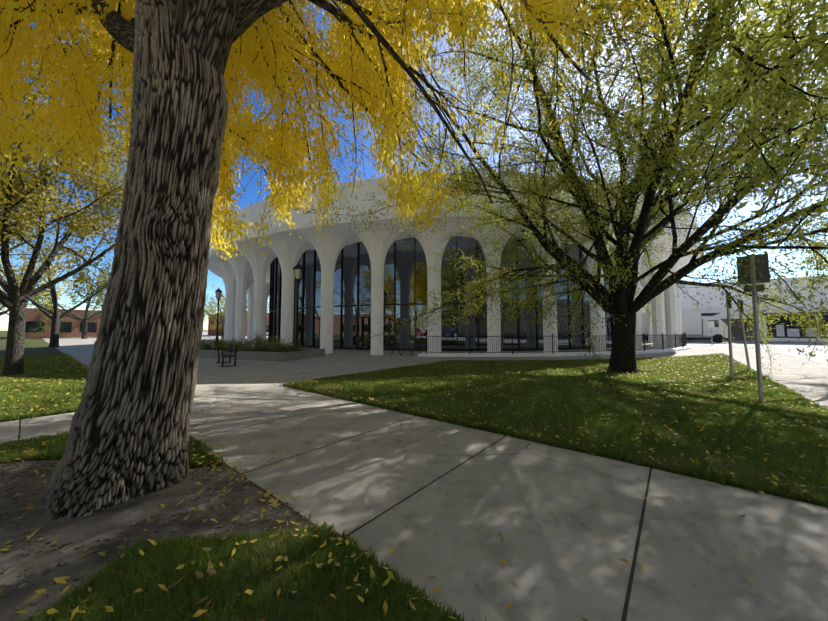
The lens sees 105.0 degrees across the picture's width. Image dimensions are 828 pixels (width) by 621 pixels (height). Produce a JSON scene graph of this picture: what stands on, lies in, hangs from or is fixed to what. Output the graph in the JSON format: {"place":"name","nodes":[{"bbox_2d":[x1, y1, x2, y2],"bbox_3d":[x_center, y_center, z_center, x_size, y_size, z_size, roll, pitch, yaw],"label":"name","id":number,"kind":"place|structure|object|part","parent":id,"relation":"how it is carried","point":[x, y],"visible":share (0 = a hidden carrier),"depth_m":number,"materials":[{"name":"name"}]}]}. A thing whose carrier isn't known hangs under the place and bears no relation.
{"place":"outdoors","nodes":[
{"label":"outdoors","id":0,"kind":"place"},
{"bbox_2d":[0,412,74,443],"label":"cross sidewalk","id":1,"kind":"structure","parent":0,"point":[37,427],"depth_m":4.88,"materials":[{"name":"concrete"}]},
{"bbox_2d":[0,275,74,316],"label":"tree","id":2,"kind":"object","parent":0,"point":[31,302],"depth_m":82.88,"materials":[{"name":"plant"}]},
{"bbox_2d":[0,240,85,315],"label":"tree","id":3,"kind":"object","parent":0,"point":[58,285],"depth_m":38.19,"materials":[{"name":"yellow plant"}]},
{"bbox_2d":[0,130,117,280],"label":"tree","id":4,"kind":"object","parent":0,"point":[23,273],"depth_m":16.49,"materials":[{"name":"yellow plant"}]},
{"bbox_2d":[83,282,103,309],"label":"tree","id":5,"kind":"object","parent":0,"point":[96,300],"depth_m":64.44,"materials":[{"name":"plant"}]},
{"bbox_2d":[204,281,267,338],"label":"tree","id":6,"kind":"object","parent":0,"point":[211,314],"depth_m":49.36,"materials":[{"name":"green plant"}]},
{"bbox_2d":[206,294,268,322],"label":"tree","id":7,"kind":"object","parent":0,"point":[224,304],"depth_m":73.11,"materials":[{"name":"green plant"}]},
{"bbox_2d":[69,331,438,385],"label":"plaza pavement","id":8,"kind":"structure","parent":0,"point":[244,368],"depth_m":12.56,"materials":[{"name":"concrete"}]},
{"bbox_2d":[25,308,101,338],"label":"brick building","id":9,"kind":"structure","parent":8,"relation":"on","point":[31,315],"depth_m":55.13,"materials":[{"name":"brick"}]},
{"bbox_2d":[25,321,96,332],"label":"windows","id":10,"kind":"structure","parent":9,"relation":"in","point":[67,327],"depth_m":54.99,"materials":[{"name":"black glass"}]},
{"bbox_2d":[216,344,236,366],"bbox_3d":[-8.058,1.898,13.649,0.600,0.863,1.833,2,-4,-36],"label":"bench","id":11,"kind":"object","parent":8,"relation":"on","point":[232,350],"visible":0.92,"depth_m":13.38,"materials":[{"name":"black metal"}]},
{"bbox_2d":[208,312,268,335],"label":"brick building","id":12,"kind":"structure","parent":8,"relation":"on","point":[211,332],"depth_m":78.69,"materials":[{"name":"red brick"}]},
{"bbox_2d":[199,346,324,361],"bbox_3d":[-9.222,2.361,17.723,7.790,0.420,3.200,-1,-4,20],"label":"concrete planter","id":13,"kind":"object","parent":8,"relation":"on","point":[276,356],"visible":0.42,"depth_m":15.78,"materials":[{"name":"grey concrete"}]},
{"bbox_2d":[18,344,825,620],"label":"pavement joints","id":14,"kind":"object","parent":8,"relation":"on","point":[627,599],"visible":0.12,"depth_m":2.79,"materials":[{"name":"grey concrete"}]},
{"bbox_2d":[200,348,307,351],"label":"planter soil","id":15,"kind":"structure","parent":0,"point":[268,350],"depth_m":17.22,"materials":[{"name":"brown soil"}]},
{"bbox_2d":[200,337,213,348],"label":"planter shrub","id":16,"kind":"object","parent":15,"relation":"on","point":[203,346],"depth_m":18.34,"materials":[{"name":"green plant"}]},
{"bbox_2d":[209,338,230,348],"bbox_3d":[-11.261,1.980,18.497,1.260,0.979,1.138,0,-3,-1],"label":"planter shrub","id":17,"kind":"object","parent":15,"relation":"on","point":[219,341],"depth_m":18.29,"materials":[{"name":"green plant"}]},
{"bbox_2d":[220,340,246,350],"bbox_3d":[-9.530,1.984,17.067,1.554,0.982,1.423,0,-3,-1],"label":"planter shrub","id":18,"kind":"object","parent":15,"relation":"on","point":[238,348],"depth_m":16.99,"materials":[{"name":"green plant"}]},
{"bbox_2d":[221,337,246,349],"bbox_3d":[-10.086,1.808,17.677,1.486,1.295,1.646,0,-3,-1],"label":"planter shrub","id":19,"kind":"object","parent":15,"relation":"on","point":[231,343],"depth_m":17.54,"materials":[{"name":"green plant"}]},
{"bbox_2d":[235,337,248,348],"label":"planter shrub","id":20,"kind":"object","parent":15,"relation":"on","point":[243,343],"depth_m":18.88,"materials":[{"name":"green plant"}]},
{"bbox_2d":[242,329,267,349],"bbox_3d":[-8.684,1.730,17.469,1.645,1.390,1.560,0,-3,-1],"label":"planter shrub","id":21,"kind":"object","parent":15,"relation":"on","point":[251,341],"depth_m":17.43,"materials":[{"name":"green plant"}]},
{"bbox_2d":[249,339,272,350],"bbox_3d":[-8.023,1.952,16.783,1.268,0.939,1.403,0,-3,-1],"label":"planter shrub","id":22,"kind":"object","parent":15,"relation":"on","point":[264,343],"depth_m":16.72,"materials":[{"name":"green plant"}]},
{"bbox_2d":[265,334,289,351],"bbox_3d":[-7.370,1.798,16.835,1.683,1.451,1.479,0,-3,-1],"label":"planter shrub","id":23,"kind":"object","parent":15,"relation":"on","point":[276,343],"depth_m":16.80,"materials":[{"name":"green plant"}]},
{"bbox_2d":[272,342,297,351],"bbox_3d":[-6.664,1.958,16.359,1.167,0.674,1.084,0,-3,-1],"label":"planter shrub","id":24,"kind":"object","parent":15,"relation":"on","point":[282,347],"depth_m":16.31,"materials":[{"name":"green plant"}]},
{"bbox_2d":[285,335,306,351],"bbox_3d":[-6.044,1.801,16.102,1.224,1.183,1.242,0,-3,-1],"label":"planter shrub","id":25,"kind":"object","parent":15,"relation":"on","point":[296,346],"depth_m":15.99,"materials":[{"name":"green plant"}]},
{"bbox_2d":[0,330,820,522],"bbox_3d":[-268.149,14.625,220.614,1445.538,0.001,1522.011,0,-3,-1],"label":"ground","id":26,"kind":"structure","parent":0,"point":[38,346],"depth_m":25.17,"materials":[{"name":"green plant"}]},
{"bbox_2d":[0,205,113,347],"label":"tree","id":27,"kind":"object","parent":26,"relation":"on","point":[55,317],"depth_m":26.72,"materials":[{"name":"plant"}]},
{"bbox_2d":[3,236,112,338],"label":"tree","id":28,"kind":"object","parent":26,"relation":"on","point":[74,296],"depth_m":50.67,"materials":[{"name":"plant"}]},
{"bbox_2d":[0,4,236,375],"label":"tree","id":29,"kind":"object","parent":26,"relation":"on","point":[83,228],"depth_m":10.39,"materials":[{"name":"yellow plant"}]},
{"bbox_2d":[0,460,313,620],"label":"dirt patch","id":30,"kind":"object","parent":26,"relation":"on","point":[92,528],"visible":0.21,"depth_m":2.46,"materials":[{"name":"brown soil"}]},
{"bbox_2d":[0,459,312,619],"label":"dirt chips","id":31,"kind":"object","parent":30,"relation":"on","point":[125,541],"visible":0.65,"depth_m":2.45,"materials":[{"name":"brown soil"}]},
{"bbox_2d":[0,0,710,520],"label":"tree","id":32,"kind":"object","parent":26,"relation":"on","point":[259,72],"depth_m":4.74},
{"bbox_2d":[0,353,827,620],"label":"grass","id":33,"kind":"structure","parent":26,"relation":"on","point":[244,568],"depth_m":3.99,"materials":[{"name":"green plant"}]},
{"bbox_2d":[0,353,827,620],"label":"fallen leaves","id":34,"kind":"object","parent":26,"relation":"on","point":[34,597],"visible":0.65,"depth_m":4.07,"materials":[{"name":"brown plant"}]},
{"bbox_2d":[292,0,827,376],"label":"locust tree","id":35,"kind":"object","parent":26,"relation":"on","point":[732,69],"depth_m":8.00,"materials":[{"name":"green plant"}]},
{"bbox_2d":[726,292,733,379],"bbox_3d":[9.178,0.768,9.220,0.076,2.590,0.320,-2,-4,29],"label":"sign post","id":36,"kind":"object","parent":26,"relation":"on","point":[730,342],"visible":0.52,"depth_m":9.21,"materials":[{"name":"grey metal"}]},
{"bbox_2d":[641,278,827,341],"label":"building","id":37,"kind":"structure","parent":26,"relation":"on","point":[687,302],"depth_m":42.54,"materials":[{"name":"white paint"}]},
{"bbox_2d":[641,307,721,314],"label":"canopy roof","id":38,"kind":"structure","parent":37,"relation":"attached to","point":[712,310],"depth_m":36.64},
{"bbox_2d":[701,313,718,315],"bbox_3d":[32.444,0.760,43.979,13.600,0.050,9.600,-3,-4,39],"label":"awning","id":39,"kind":"object","parent":38,"relation":"attached to","point":[707,314],"visible":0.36,"depth_m":39.05,"materials":[{"name":"grey metal"}]},
{"bbox_2d":[642,331,759,339],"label":"building base","id":40,"kind":"object","parent":37,"relation":"attached to","point":[694,338],"visible":0.14,"depth_m":46.29,"materials":[{"name":"grey concrete"}]},
{"bbox_2d":[721,318,754,340],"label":"garage door","id":41,"kind":"structure","parent":37,"relation":"attached to","point":[736,331],"depth_m":43.47,"materials":[{"name":"metal"}]},
{"bbox_2d":[680,275,827,286],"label":"roof edge","id":42,"kind":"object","parent":37,"relation":"on","point":[787,279],"depth_m":41.20,"materials":[{"name":"white metal"}]},
{"bbox_2d":[761,312,827,315],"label":"white building band","id":43,"kind":"object","parent":37,"relation":"attached to","point":[767,314],"visible":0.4,"depth_m":40.86,"materials":[{"name":"white paint"}]},
{"bbox_2d":[766,315,827,338],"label":"white storefront","id":44,"kind":"object","parent":37,"relation":"attached to","point":[779,322],"visible":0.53,"depth_m":40.68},
{"bbox_2d":[776,325,827,336],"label":"windows","id":45,"kind":"structure","parent":44,"relation":"attached to","point":[790,332],"depth_m":40.46,"materials":[{"name":"grey glass"}]},
{"bbox_2d":[737,300,750,368],"bbox_3d":[11.739,0.898,11.326,0.327,2.585,0.214,2,-4,-26],"label":"sign post","id":46,"kind":"object","parent":26,"relation":"on","point":[744,336],"visible":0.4,"depth_m":11.30,"materials":[{"name":"grey metal"}]},
{"bbox_2d":[737,253,769,400],"bbox_3d":[7.125,0.367,6.603,0.076,3.080,0.460,3,-4,-40],"label":"sign post","id":47,"kind":"object","parent":26,"relation":"on","point":[762,268],"visible":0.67,"depth_m":6.61,"materials":[{"name":"grey metal"}]},
{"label":"utility poles","id":48,"kind":"object","parent":26,"relation":"on","visible":0},
{"bbox_2d":[640,265,808,289],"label":"overhead wires","id":49,"kind":"object","parent":48,"relation":"attached to","point":[742,284],"visible":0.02,"depth_m":33.63,"materials":[{"name":"black"}]},
{"bbox_2d":[0,0,827,329],"label":"sky","id":50,"kind":"structure","parent":0,"point":[251,195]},
{"bbox_2d":[42,338,827,620],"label":"sidewalk","id":51,"kind":"structure","parent":0,"point":[706,552],"depth_m":2.58,"materials":[{"name":"concrete"}]},
{"bbox_2d":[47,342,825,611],"bbox_3d":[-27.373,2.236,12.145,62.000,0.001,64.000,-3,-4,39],"label":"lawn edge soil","id":52,"kind":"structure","parent":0,"point":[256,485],"depth_m":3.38,"materials":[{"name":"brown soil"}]},
{"bbox_2d":[270,236,614,348],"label":"windows","id":53,"kind":"structure","parent":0,"point":[405,276],"depth_m":22.91,"materials":[{"name":"black glass"}]},
{"bbox_2d":[268,236,612,350],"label":"window frames","id":54,"kind":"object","parent":53,"relation":"attached to","point":[341,306],"visible":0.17,"depth_m":23.63,"materials":[{"name":"black metal"}]},
{"bbox_2d":[200,339,738,361],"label":"apron pavement","id":55,"kind":"structure","parent":0,"point":[342,354],"depth_m":18.23,"materials":[{"name":"concrete"}]},
{"bbox_2d":[215,288,221,346],"bbox_3d":[-17.112,0.558,27.691,0.600,5.200,0.600,0,-3,-1],"label":"lamp post","id":56,"kind":"object","parent":55,"relation":"on","point":[218,291],"visible":0.88,"depth_m":27.67,"materials":[{"name":"black metal"}]},
{"bbox_2d":[293,262,303,347],"bbox_3d":[-6.320,-0.065,17.204,0.600,5.200,0.600,0,-3,-1],"label":"lamp post","id":57,"kind":"object","parent":55,"relation":"on","point":[298,269],"visible":0.79,"depth_m":17.18,"materials":[{"name":"black metal"}]},
{"bbox_2d":[391,340,420,355],"bbox_3d":[-0.436,2.158,18.158,1.836,0.898,0.048,0,-3,5],"label":"bike rack","id":58,"kind":"object","parent":55,"relation":"on","point":[408,347],"visible":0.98,"depth_m":18.14,"materials":[{"name":"black metal"}]},
{"bbox_2d":[208,217,699,354],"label":"building columns","id":59,"kind":"structure","parent":55,"relation":"on","point":[241,281],"depth_m":19.96,"materials":[{"name":"white concrete"}]},
{"bbox_2d":[208,173,703,282],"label":"building","id":60,"kind":"structure","parent":59,"relation":"on","point":[301,220],"depth_m":18.30,"materials":[{"name":"white concrete"}]},
{"bbox_2d":[418,344,691,356],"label":"building kerb","id":61,"kind":"structure","parent":55,"relation":"on","point":[533,354],"depth_m":18.17,"materials":[{"name":"grey concrete"}]},
{"bbox_2d":[426,332,686,353],"bbox_3d":[13.309,2.114,21.674,26.141,1.120,3.649,2,-4,-24],"label":"fence railing","id":62,"kind":"object","parent":61,"relation":"on","point":[646,345],"visible":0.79,"depth_m":18.17,"materials":[{"name":"black metal"}]},
{"bbox_2d":[642,339,748,346],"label":"cross street road","id":63,"kind":"structure","parent":0,"point":[704,342],"depth_m":33.62,"materials":[{"name":"grey asphalt"}]},
{"bbox_2d":[641,311,727,342],"bbox_3d":[32.321,1.982,38.166,7.900,3.600,2.450,-3,-4,39],"label":"white truck","id":64,"kind":"object","parent":63,"relation":"on","point":[694,324],"visible":0.4,"depth_m":36.44,"materials":[{"name":"white paint"}]},
{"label":"truck white windows","id":65,"kind":"part","parent":64,"relation":"part of","materials":[{"name":"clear glass"}]},
{"bbox_2d":[708,321,713,344],"bbox_3d":[28.053,2.143,29.921,0.450,2.300,0.076,-1,-4,19],"label":"sign post","id":66,"kind":"object","parent":63,"relation":"on","point":[711,324],"visible":1,"depth_m":29.92,"materials":[{"name":"white metal"}]},
{"bbox_2d":[724,340,827,364],"bbox_3d":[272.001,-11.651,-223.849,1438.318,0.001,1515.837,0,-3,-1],"label":"street","id":67,"kind":"structure","parent":0,"point":[787,348],"depth_m":27.33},
{"bbox_2d":[726,346,827,407],"bbox_3d":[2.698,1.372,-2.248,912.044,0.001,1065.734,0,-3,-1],"label":"sidewalk","id":68,"kind":"structure","parent":0,"point":[812,388],"depth_m":11.08,"materials":[{"name":"concrete"}]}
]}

